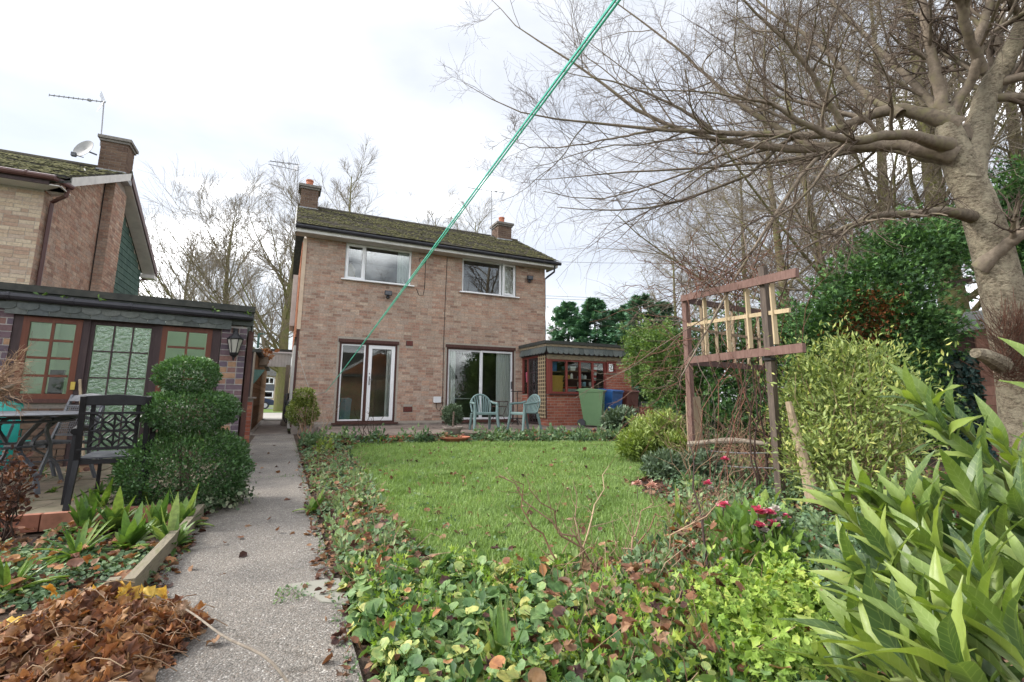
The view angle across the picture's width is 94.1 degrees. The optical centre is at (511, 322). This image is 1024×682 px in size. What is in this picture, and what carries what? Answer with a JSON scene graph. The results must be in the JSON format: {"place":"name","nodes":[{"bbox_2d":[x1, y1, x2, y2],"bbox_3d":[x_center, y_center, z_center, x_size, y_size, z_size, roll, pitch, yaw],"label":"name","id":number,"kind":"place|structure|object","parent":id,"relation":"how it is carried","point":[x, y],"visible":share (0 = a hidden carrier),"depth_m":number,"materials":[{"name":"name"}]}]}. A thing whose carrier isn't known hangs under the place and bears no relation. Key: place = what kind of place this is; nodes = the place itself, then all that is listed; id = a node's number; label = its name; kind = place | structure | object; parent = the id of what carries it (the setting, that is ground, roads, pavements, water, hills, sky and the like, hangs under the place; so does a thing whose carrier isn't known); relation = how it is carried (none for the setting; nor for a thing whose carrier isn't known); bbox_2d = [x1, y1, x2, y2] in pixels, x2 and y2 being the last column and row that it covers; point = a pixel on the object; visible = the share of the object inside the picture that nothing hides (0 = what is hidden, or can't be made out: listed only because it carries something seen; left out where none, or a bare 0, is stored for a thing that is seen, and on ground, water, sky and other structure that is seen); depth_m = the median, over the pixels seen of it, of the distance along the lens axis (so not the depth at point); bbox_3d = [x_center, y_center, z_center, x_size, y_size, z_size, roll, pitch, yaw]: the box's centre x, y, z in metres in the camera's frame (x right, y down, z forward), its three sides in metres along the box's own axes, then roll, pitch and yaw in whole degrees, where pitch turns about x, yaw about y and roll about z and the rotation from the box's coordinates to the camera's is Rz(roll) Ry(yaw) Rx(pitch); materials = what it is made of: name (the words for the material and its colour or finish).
{"place":"outdoors","nodes":[
{"label":"outdoors","id":0,"kind":"place"},
{"bbox_2d":[0,458,227,534],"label":"terrace","id":1,"kind":"structure","parent":0,"point":[52,515],"depth_m":4.11,"materials":[{"name":"grey stone"}]},
{"bbox_2d":[0,411,89,494],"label":"garden table","id":2,"kind":"object","parent":1,"relation":"on","point":[38,418],"visible":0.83,"depth_m":4.46,"materials":[{"name":"grey metal"}]},
{"bbox_2d":[0,393,104,484],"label":"metal armchair","id":3,"kind":"object","parent":1,"relation":"on","point":[49,442],"visible":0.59,"depth_m":5.18,"materials":[{"name":"black metal"}]},
{"bbox_2d":[60,394,155,510],"bbox_3d":[-3.484,1.093,4.214,0.567,0.909,0.777,6,-11,-31],"label":"patterned armchair","id":4,"kind":"object","parent":1,"relation":"on","point":[75,459],"visible":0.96,"depth_m":3.94,"materials":[{"name":"black metal"}]},
{"bbox_2d":[138,206,273,348],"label":"lime tree","id":5,"kind":"object","parent":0,"point":[165,273],"visible":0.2,"depth_m":41.91,"materials":[{"name":"brown plant"}]},
{"bbox_2d":[146,434,363,681],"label":"garden path","id":6,"kind":"structure","parent":0,"point":[291,639],"depth_m":2.53,"materials":[{"name":"concrete"}]},
{"bbox_2d":[144,510,210,596],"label":"path edge leaves","id":7,"kind":"object","parent":6,"relation":"on","point":[162,566],"visible":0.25,"depth_m":2.82,"materials":[{"name":"brown plant"}]},
{"bbox_2d":[175,600,288,681],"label":"seed head stalk","id":8,"kind":"object","parent":6,"relation":"on","point":[184,607],"visible":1,"depth_m":1.44,"materials":[{"name":"beige plant"}]},
{"bbox_2d":[156,444,361,681],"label":"path moss","id":9,"kind":"object","parent":6,"relation":"on","point":[335,605],"visible":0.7,"depth_m":2.46,"materials":[{"name":"green plant"}]},
{"bbox_2d":[288,578,349,604],"bbox_3d":[-1.004,1.399,2.457,0.270,0.006,0.400,5,-10,-25],"label":"path repair patch","id":10,"kind":"object","parent":6,"relation":"on","point":[317,595],"visible":0.85,"depth_m":2.48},
{"bbox_2d":[295,460,372,676],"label":"path edge leaves","id":11,"kind":"object","parent":6,"relation":"on","point":[354,639],"visible":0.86,"depth_m":2.63,"materials":[{"name":"brown plant"}]},
{"bbox_2d":[263,409,281,412],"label":"grass verge","id":12,"kind":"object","parent":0,"point":[268,411],"depth_m":33.23,"materials":[{"name":"green plant"}]},
{"bbox_2d":[137,153,291,390],"bbox_3d":[-24.742,-2.998,38.855,19.452,21.118,19.720,-3,-10,21],"label":"lime tree","id":13,"kind":"object","parent":12,"relation":"on","point":[223,242],"visible":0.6,"depth_m":36.84,"materials":[{"name":"brown plant"}]},
{"bbox_2d":[159,148,334,411],"bbox_3d":[-16.900,-3.240,35.094,12.901,19.349,13.482,-4,-10,26],"label":"lime tree","id":14,"kind":"object","parent":12,"relation":"on","point":[283,336],"visible":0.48,"depth_m":33.69,"materials":[{"name":"brown plant"}]},
{"bbox_2d":[258,133,382,303],"bbox_3d":[-14.091,-4.418,39.162,11.693,22.995,10.724,-4,-10,24],"label":"lime tree","id":15,"kind":"object","parent":12,"relation":"on","point":[349,204],"visible":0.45,"depth_m":39.93,"materials":[{"name":"brown plant"}]},
{"bbox_2d":[287,179,561,434],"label":"brick house","id":16,"kind":"structure","parent":0,"point":[474,301],"depth_m":15.48,"materials":[{"name":"brick"}]},
{"bbox_2d":[331,338,398,424],"bbox_3d":[-4.336,1.759,14.276,1.900,2.495,0.190,5,-10,-25],"label":"patio door","id":17,"kind":"structure","parent":16,"relation":"in","point":[368,345],"depth_m":14.30,"materials":[{"name":"white plastic"}]},
{"bbox_2d":[341,243,413,286],"bbox_3d":[-4.160,-1.808,14.923,2.220,1.185,0.220,5,-10,-25],"label":"window","id":18,"kind":"structure","parent":16,"relation":"in","point":[346,277],"depth_m":14.77,"materials":[{"name":"white plastic"}]},
{"bbox_2d":[298,0,620,394],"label":"washing line","id":19,"kind":"object","parent":16,"relation":"attached to","point":[565,67],"visible":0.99,"depth_m":1.39,"materials":[{"name":"plastic"}]},
{"bbox_2d":[442,344,516,422],"bbox_3d":[-1.039,2.022,15.820,2.600,2.505,0.190,5,-10,-25],"label":"patio door","id":20,"kind":"structure","parent":16,"relation":"in","point":[450,347],"depth_m":15.92,"materials":[{"name":"white plastic"}]},
{"bbox_2d":[317,423,603,442],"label":"patio","id":21,"kind":"structure","parent":0,"point":[392,430],"depth_m":12.96,"materials":[{"name":"concrete"}]},
{"bbox_2d":[469,394,499,430],"bbox_3d":[-0.760,2.349,12.571,0.721,0.958,0.753,4,-10,-19],"label":"garden chair","id":22,"kind":"object","parent":21,"relation":"on","point":[474,414],"visible":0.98,"depth_m":12.68,"materials":[{"name":"teal plastic"}]},
{"bbox_2d":[576,388,605,426],"bbox_3d":[2.415,2.564,14.451,0.867,1.148,0.638,-3,-10,17],"label":"wheelie bin","id":23,"kind":"object","parent":21,"relation":"on","point":[591,407],"visible":0.9,"depth_m":14.18,"materials":[{"name":"green plastic"}]},
{"bbox_2d":[0,0,1021,401],"label":"sky","id":24,"kind":"structure","parent":0,"point":[222,86],"materials":[{"name":"white"}]},
{"bbox_2d":[0,422,1023,681],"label":"garden soil","id":25,"kind":"structure","parent":0,"point":[362,660],"depth_m":3.46,"materials":[{"name":"brown soil"}]},
{"bbox_2d":[0,331,43,417],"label":"pale twig bush","id":26,"kind":"object","parent":25,"relation":"on","point":[11,386],"visible":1,"depth_m":3.52,"materials":[{"name":"beige plant"}]},
{"bbox_2d":[0,443,48,540],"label":"dead plant","id":27,"kind":"object","parent":25,"relation":"on","point":[14,499],"visible":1,"depth_m":3.30,"materials":[{"name":"brown plant"}]},
{"bbox_2d":[0,555,69,596],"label":"strap plant","id":28,"kind":"object","parent":25,"relation":"on","point":[5,575],"visible":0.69,"depth_m":2.43,"materials":[{"name":"green plant"}]},
{"bbox_2d":[28,518,115,567],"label":"strap plant","id":29,"kind":"object","parent":25,"relation":"on","point":[78,543],"visible":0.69,"depth_m":3.00,"materials":[{"name":"green plant"}]},
{"bbox_2d":[0,521,167,660],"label":"bed leaves","id":30,"kind":"object","parent":25,"relation":"on","point":[124,574],"visible":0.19,"depth_m":2.67,"materials":[{"name":"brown plant"}]},
{"bbox_2d":[0,522,170,609],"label":"bed ground cover","id":31,"kind":"object","parent":25,"relation":"on","point":[40,593],"visible":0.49,"depth_m":2.75,"materials":[{"name":"green plant"}]},
{"bbox_2d":[67,493,106,538],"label":"leafy clump","id":32,"kind":"object","parent":25,"relation":"on","point":[83,513],"visible":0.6,"depth_m":3.56,"materials":[{"name":"green plant"}]},
{"bbox_2d":[0,518,176,595],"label":"orange leaves on left bed","id":33,"kind":"object","parent":25,"relation":"on","point":[75,561],"visible":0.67,"depth_m":2.86,"materials":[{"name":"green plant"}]},
{"bbox_2d":[0,579,227,681],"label":"pile","id":34,"kind":"object","parent":25,"relation":"on","point":[112,631],"visible":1,"depth_m":1.74,"materials":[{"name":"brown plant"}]},
{"bbox_2d":[86,486,147,534],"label":"leafy clump","id":35,"kind":"object","parent":25,"relation":"on","point":[115,513],"visible":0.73,"depth_m":3.60,"materials":[{"name":"green plant"}]},
{"bbox_2d":[0,282,255,468],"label":"garden hut","id":36,"kind":"object","parent":25,"relation":"on","point":[116,343],"visible":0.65,"depth_m":6.77,"materials":[{"name":"brown brick"}]},
{"bbox_2d":[13,316,83,398],"bbox_3d":[-5.978,0.455,6.145,0.570,1.040,0.060,6,-11,-33],"label":"window","id":37,"kind":"structure","parent":36,"relation":"in","point":[27,321],"depth_m":6.13,"materials":[{"name":"orange wood"}]},
{"bbox_2d":[77,321,155,458],"bbox_3d":[-5.400,0.934,6.492,0.700,1.870,0.060,6,-11,-33],"label":"door","id":38,"kind":"structure","parent":36,"relation":"in","point":[86,377],"depth_m":6.52,"materials":[{"name":"brown wood"}]},
{"bbox_2d":[155,326,212,399],"bbox_3d":[-4.767,0.589,6.932,0.610,1.040,0.060,6,-11,-33],"label":"window","id":39,"kind":"structure","parent":36,"relation":"in","point":[209,332],"depth_m":6.94,"materials":[{"name":"orange wood"}]},
{"bbox_2d":[112,501,161,550],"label":"leafy clump","id":40,"kind":"object","parent":25,"relation":"on","point":[133,532],"visible":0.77,"depth_m":3.15,"materials":[{"name":"green plant"}]},
{"bbox_2d":[105,504,204,587],"bbox_3d":[-2.272,1.456,3.160,0.105,0.160,1.925,4,-10,-23],"label":"bed edging","id":41,"kind":"object","parent":25,"relation":"on","point":[153,559],"visible":0.52,"depth_m":2.75,"materials":[{"name":"beige wood"}]},
{"bbox_2d":[130,493,195,555],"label":"leafy clump","id":42,"kind":"object","parent":25,"relation":"on","point":[165,530],"visible":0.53,"depth_m":3.22,"materials":[{"name":"green plant"}]},
{"bbox_2d":[103,354,258,515],"bbox_3d":[-2.993,1.012,4.455,1.134,1.412,1.119,3,-9,-13],"label":"clipped bush","id":43,"kind":"object","parent":25,"relation":"on","point":[203,437],"visible":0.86,"depth_m":4.21,"materials":[{"name":"green plant"}]},
{"bbox_2d":[237,348,269,434],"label":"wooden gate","id":44,"kind":"structure","parent":25,"relation":"on","point":[257,388],"depth_m":15.58,"materials":[{"name":"brown wood"}]},
{"bbox_2d":[284,387,320,438],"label":"topiary","id":45,"kind":"object","parent":25,"relation":"on","point":[302,401],"visible":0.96,"depth_m":11.84,"materials":[{"name":"green plant"}]},
{"bbox_2d":[300,440,425,596],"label":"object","id":46,"kind":"object","parent":25,"relation":"on","point":[360,571],"visible":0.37,"depth_m":4.09,"materials":[{"name":"green plant"}]},
{"bbox_2d":[304,444,423,568],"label":"strip broad leaves","id":47,"kind":"object","parent":25,"relation":"on","point":[338,530],"visible":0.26,"depth_m":3.44,"materials":[{"name":"green plant"}]},
{"bbox_2d":[295,441,450,603],"bbox_3d":[-2.040,1.910,6.277,1.252,0.282,8.553,5,-10,-25],"label":"strip ground cover","id":48,"kind":"object","parent":25,"relation":"on","point":[337,505],"visible":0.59,"depth_m":3.92,"materials":[{"name":"green plant"}]},
{"bbox_2d":[297,422,630,453],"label":"bed plants","id":49,"kind":"object","parent":25,"relation":"on","point":[582,433],"visible":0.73,"depth_m":10.89,"materials":[{"name":"green plant"}]},
{"bbox_2d":[453,596,522,680],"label":"strap plant","id":50,"kind":"object","parent":25,"relation":"on","point":[502,630],"visible":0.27,"depth_m":1.79,"materials":[{"name":"green plant"}]},
{"bbox_2d":[347,439,680,574],"bbox_3d":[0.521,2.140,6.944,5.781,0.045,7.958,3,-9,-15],"label":"lawn turf","id":51,"kind":"structure","parent":25,"relation":"on","point":[584,553],"depth_m":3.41,"materials":[{"name":"plant"}]},
{"bbox_2d":[352,441,660,558],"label":"lawn leaves","id":52,"kind":"object","parent":51,"relation":"on","point":[583,528],"visible":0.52,"depth_m":4.72,"materials":[{"name":"green plant"}]},
{"bbox_2d":[353,441,672,558],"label":"lawn weeds","id":53,"kind":"object","parent":51,"relation":"on","point":[494,537],"visible":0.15,"depth_m":4.36,"materials":[{"name":"green plant"}]},
{"bbox_2d":[592,226,704,457],"bbox_3d":[1.916,0.408,6.683,1.421,2.974,1.971,-3,-10,22],"label":"bramble","id":54,"kind":"object","parent":51,"relation":"on","point":[658,352],"visible":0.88,"depth_m":6.63,"materials":[{"name":"brown plant"}]},
{"bbox_2d":[518,340,636,425],"bbox_3d":[2.248,2.205,16.284,3.643,2.840,1.952,5,-10,-25],"label":"lean to","id":55,"kind":"object","parent":25,"relation":"on","point":[555,408],"visible":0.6,"depth_m":15.53,"materials":[{"name":"red brick"}]},
{"bbox_2d":[549,359,605,394],"bbox_3d":[2.157,1.781,15.445,2.220,1.130,0.130,5,-10,-25],"label":"window","id":56,"kind":"structure","parent":55,"relation":"in","point":[566,392],"depth_m":15.43,"materials":[{"name":"red wood"}]},
{"bbox_2d":[337,544,834,681],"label":"geranium cover","id":57,"kind":"object","parent":25,"relation":"on","point":[433,631],"visible":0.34,"depth_m":1.95,"materials":[{"name":"green plant"}]},
{"bbox_2d":[347,497,825,680],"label":"brown leaves on cover","id":58,"kind":"object","parent":25,"relation":"on","point":[710,644],"visible":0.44,"depth_m":2.00,"materials":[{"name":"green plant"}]},
{"bbox_2d":[347,540,852,681],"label":"ferny cover","id":59,"kind":"object","parent":25,"relation":"on","point":[675,637],"visible":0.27,"depth_m":1.93,"materials":[{"name":"green plant"}]},
{"bbox_2d":[339,492,878,681],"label":"orange leaves","id":60,"kind":"object","parent":25,"relation":"on","point":[536,674],"visible":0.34,"depth_m":1.99,"materials":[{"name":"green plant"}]},
{"bbox_2d":[343,450,881,681],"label":"dark leaf cover","id":61,"kind":"object","parent":25,"relation":"on","point":[478,666],"visible":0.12,"depth_m":2.29,"materials":[{"name":"green plant"}]},
{"bbox_2d":[494,457,733,571],"bbox_3d":[0.527,1.153,2.854,1.398,0.646,0.909,5,-10,-25],"label":"bare rose bush","id":62,"kind":"object","parent":25,"relation":"on","point":[579,540],"visible":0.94,"depth_m":2.71,"materials":[{"name":"brown plant"}]},
{"bbox_2d":[599,404,641,430],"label":"rhododendron","id":63,"kind":"object","parent":25,"relation":"on","point":[616,415],"visible":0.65,"depth_m":12.35,"materials":[{"name":"green plant"}]},
{"bbox_2d":[484,563,758,681],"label":"mixed front cover","id":64,"kind":"object","parent":25,"relation":"on","point":[649,671],"visible":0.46,"depth_m":1.71,"materials":[{"name":"green plant"}]},
{"bbox_2d":[518,556,726,681],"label":"withered leaves","id":65,"kind":"object","parent":25,"relation":"on","point":[560,610],"visible":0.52,"depth_m":1.82,"materials":[{"name":"brown plant"}]},
{"bbox_2d":[609,293,680,408],"bbox_3d":[5.931,1.473,21.032,4.153,5.838,4.194,5,-10,-25],"label":"fir tree","id":66,"kind":"object","parent":25,"relation":"on","point":[630,304],"visible":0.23,"depth_m":21.27,"materials":[{"name":"green plant"}]},
{"bbox_2d":[613,425,687,462],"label":"garden shrub","id":67,"kind":"object","parent":25,"relation":"on","point":[631,451],"visible":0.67,"depth_m":7.24,"materials":[{"name":"green plant"}]},
{"bbox_2d":[621,406,686,456],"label":"garden shrub","id":68,"kind":"object","parent":25,"relation":"on","point":[657,420],"visible":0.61,"depth_m":7.45,"materials":[{"name":"green plant"}]},
{"bbox_2d":[510,473,806,680],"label":"dry stalks","id":69,"kind":"object","parent":25,"relation":"on","point":[664,564],"visible":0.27,"depth_m":2.53,"materials":[{"name":"brown plant"}]},
{"bbox_2d":[298,440,1023,681],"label":"fallen leaves","id":70,"kind":"object","parent":25,"relation":"on","point":[375,671],"visible":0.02,"depth_m":4.36,"materials":[{"name":"brown plant"}]},
{"bbox_2d":[616,312,711,414],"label":"tall hedge","id":71,"kind":"object","parent":25,"relation":"on","point":[655,341],"visible":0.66,"depth_m":11.62,"materials":[{"name":"green plant"}]},
{"bbox_2d":[623,476,716,569],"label":"withered leaves","id":72,"kind":"object","parent":25,"relation":"on","point":[712,526],"visible":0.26,"depth_m":3.62,"materials":[{"name":"brown plant"}]},
{"bbox_2d":[638,445,730,481],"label":"garden shrub","id":73,"kind":"object","parent":25,"relation":"on","point":[654,460],"visible":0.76,"depth_m":6.07,"materials":[{"name":"green plant"}]},
{"bbox_2d":[431,0,1023,474],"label":"garden tree","id":74,"kind":"object","parent":25,"relation":"on","point":[955,150],"visible":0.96,"depth_m":5.45,"materials":[{"name":"brown plant"}]},
{"bbox_2d":[637,400,821,489],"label":"dry undergrowth","id":75,"kind":"object","parent":25,"relation":"on","point":[739,456],"visible":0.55,"depth_m":6.00,"materials":[{"name":"brown plant"}]},
{"bbox_2d":[681,266,805,505],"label":"trellis arch","id":76,"kind":"structure","parent":25,"relation":"on","point":[769,312],"depth_m":5.19,"materials":[{"name":"brown wood"}]},
{"bbox_2d":[592,223,826,301],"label":"vine canes","id":77,"kind":"object","parent":76,"relation":"attached to","point":[706,277],"visible":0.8,"depth_m":5.77,"materials":[{"name":"brown plant"}]},
{"bbox_2d":[663,249,837,495],"bbox_3d":[2.868,0.412,5.611,2.172,3.013,1.858,-2,-9,12],"label":"climbing rose","id":78,"kind":"object","parent":25,"relation":"on","point":[733,421],"visible":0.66,"depth_m":5.50,"materials":[{"name":"brown plant"}]},
{"bbox_2d":[629,112,876,372],"bbox_3d":[11.565,-3.203,21.395,10.850,15.262,11.510,5,-10,-25],"label":"lime tree","id":79,"kind":"object","parent":25,"relation":"on","point":[714,230],"visible":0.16,"depth_m":22.58,"materials":[{"name":"brown plant"}]},
{"bbox_2d":[680,540,846,681],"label":"feverfew patch","id":80,"kind":"object","parent":25,"relation":"on","point":[760,625],"visible":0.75,"depth_m":1.85,"materials":[{"name":"green plant"}]},
{"bbox_2d":[695,483,832,571],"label":"lime clump","id":81,"kind":"object","parent":25,"relation":"on","point":[739,518],"visible":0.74,"depth_m":2.83,"materials":[{"name":"green plant"}]},
{"bbox_2d":[737,336,790,495],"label":"dark climber stems","id":82,"kind":"object","parent":25,"relation":"on","point":[766,456],"visible":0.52,"depth_m":5.14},
{"bbox_2d":[646,290,896,453],"bbox_3d":[5.490,0.986,10.713,4.979,3.730,3.876,0,-9,5],"label":"boundary hedge","id":83,"kind":"object","parent":25,"relation":"on","point":[728,401],"visible":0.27,"depth_m":10.72,"materials":[{"name":"green plant"}]},
{"bbox_2d":[558,0,998,376],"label":"lime tree","id":84,"kind":"object","parent":25,"relation":"on","point":[781,284],"visible":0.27,"depth_m":17.56,"materials":[{"name":"brown plant"}]},
{"bbox_2d":[609,449,959,598],"bbox_3d":[2.893,1.820,5.780,3.075,0.357,7.870,-2,-9,14],"label":"bed cover","id":85,"kind":"object","parent":25,"relation":"on","point":[816,518],"visible":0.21,"depth_m":3.52,"materials":[{"name":"green plant"}]},
{"bbox_2d":[785,401,818,504],"bbox_3d":[2.696,1.194,4.409,0.120,0.923,0.296,1,-9,-2],"label":"pale stake","id":86,"kind":"object","parent":25,"relation":"on","point":[792,415],"visible":0.66,"depth_m":4.41,"materials":[{"name":"brown wood"}]},
{"bbox_2d":[609,0,1023,344],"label":"lime tree","id":87,"kind":"object","parent":25,"relation":"on","point":[899,179],"visible":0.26,"depth_m":15.87,"materials":[{"name":"brown plant"}]},
{"bbox_2d":[622,0,1022,321],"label":"lime tree","id":88,"kind":"object","parent":25,"relation":"on","point":[803,254],"visible":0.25,"depth_m":14.28,"materials":[{"name":"brown plant"}]},
{"bbox_2d":[747,306,967,511],"bbox_3d":[3.404,0.857,4.600,2.068,1.930,1.985,-1,-9,11],"label":"light green shrub","id":89,"kind":"object","parent":25,"relation":"on","point":[827,442],"visible":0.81,"depth_m":4.50,"materials":[{"name":"green plant"}]},
{"bbox_2d":[755,196,989,462],"bbox_3d":[7.271,0.116,9.314,4.539,4.932,3.512,5,-10,-25],"label":"bush","id":90,"kind":"object","parent":25,"relation":"on","point":[876,311],"visible":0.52,"depth_m":8.66,"materials":[{"name":"green plant"}]},
{"bbox_2d":[754,0,1023,323],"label":"lime tree","id":91,"kind":"object","parent":25,"relation":"on","point":[961,300],"visible":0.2,"depth_m":13.00,"materials":[{"name":"brown plant"}]},
{"bbox_2d":[761,337,1023,681],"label":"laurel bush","id":92,"kind":"object","parent":25,"relation":"on","point":[927,590],"visible":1,"depth_m":0.81,"materials":[{"name":"green plant"}]},
{"bbox_2d":[816,0,1023,313],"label":"lime tree","id":93,"kind":"object","parent":25,"relation":"on","point":[1019,140],"visible":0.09,"depth_m":13.98,"materials":[{"name":"brown plant"}]},
{"bbox_2d":[905,350,997,456],"bbox_3d":[8.341,1.536,9.196,1.573,2.197,0.353,-1,-9,8],"label":"netting fence","id":94,"kind":"object","parent":25,"relation":"on","point":[966,375],"visible":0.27,"depth_m":9.16,"materials":[{"name":"plastic"}]},
{"bbox_2d":[931,310,998,455],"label":"garden shed","id":95,"kind":"structure","parent":25,"relation":"on","point":[990,401],"depth_m":9.20,"materials":[{"name":"brown wood"}]},
{"bbox_2d":[945,149,1023,280],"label":"conifer","id":96,"kind":"object","parent":25,"relation":"on","point":[1003,203],"visible":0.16,"depth_m":10.28,"materials":[{"name":"green plant"}]},
{"label":"ground","id":97,"kind":"structure","parent":0,"visible":0},
{"bbox_2d":[0,133,157,294],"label":"neighbour house","id":98,"kind":"structure","parent":97,"relation":"on","point":[69,224],"depth_m":11.89,"materials":[{"name":"beige brick"}]},
{"bbox_2d":[546,300,597,342],"bbox_3d":[2.842,1.814,24.322,5.693,6.170,5.198,5,-10,-25],"label":"fir tree","id":99,"kind":"object","parent":97,"relation":"on","point":[563,314],"visible":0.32,"depth_m":24.17,"materials":[{"name":"green plant"}]},
{"bbox_2d":[567,296,649,393],"bbox_3d":[4.181,1.723,23.438,5.279,6.086,4.591,-8,-12,41],"label":"fir tree","id":100,"kind":"object","parent":97,"relation":"on","point":[589,314],"visible":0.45,"depth_m":23.10,"materials":[{"name":"green plant"}]},
{"bbox_2d":[594,212,739,329],"bbox_3d":[8.245,-0.517,24.766,6.817,10.987,6.673,-8,-12,42],"label":"lime tree","id":101,"kind":"object","parent":97,"relation":"on","point":[673,277],"visible":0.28,"depth_m":24.91,"materials":[{"name":"brown plant"}]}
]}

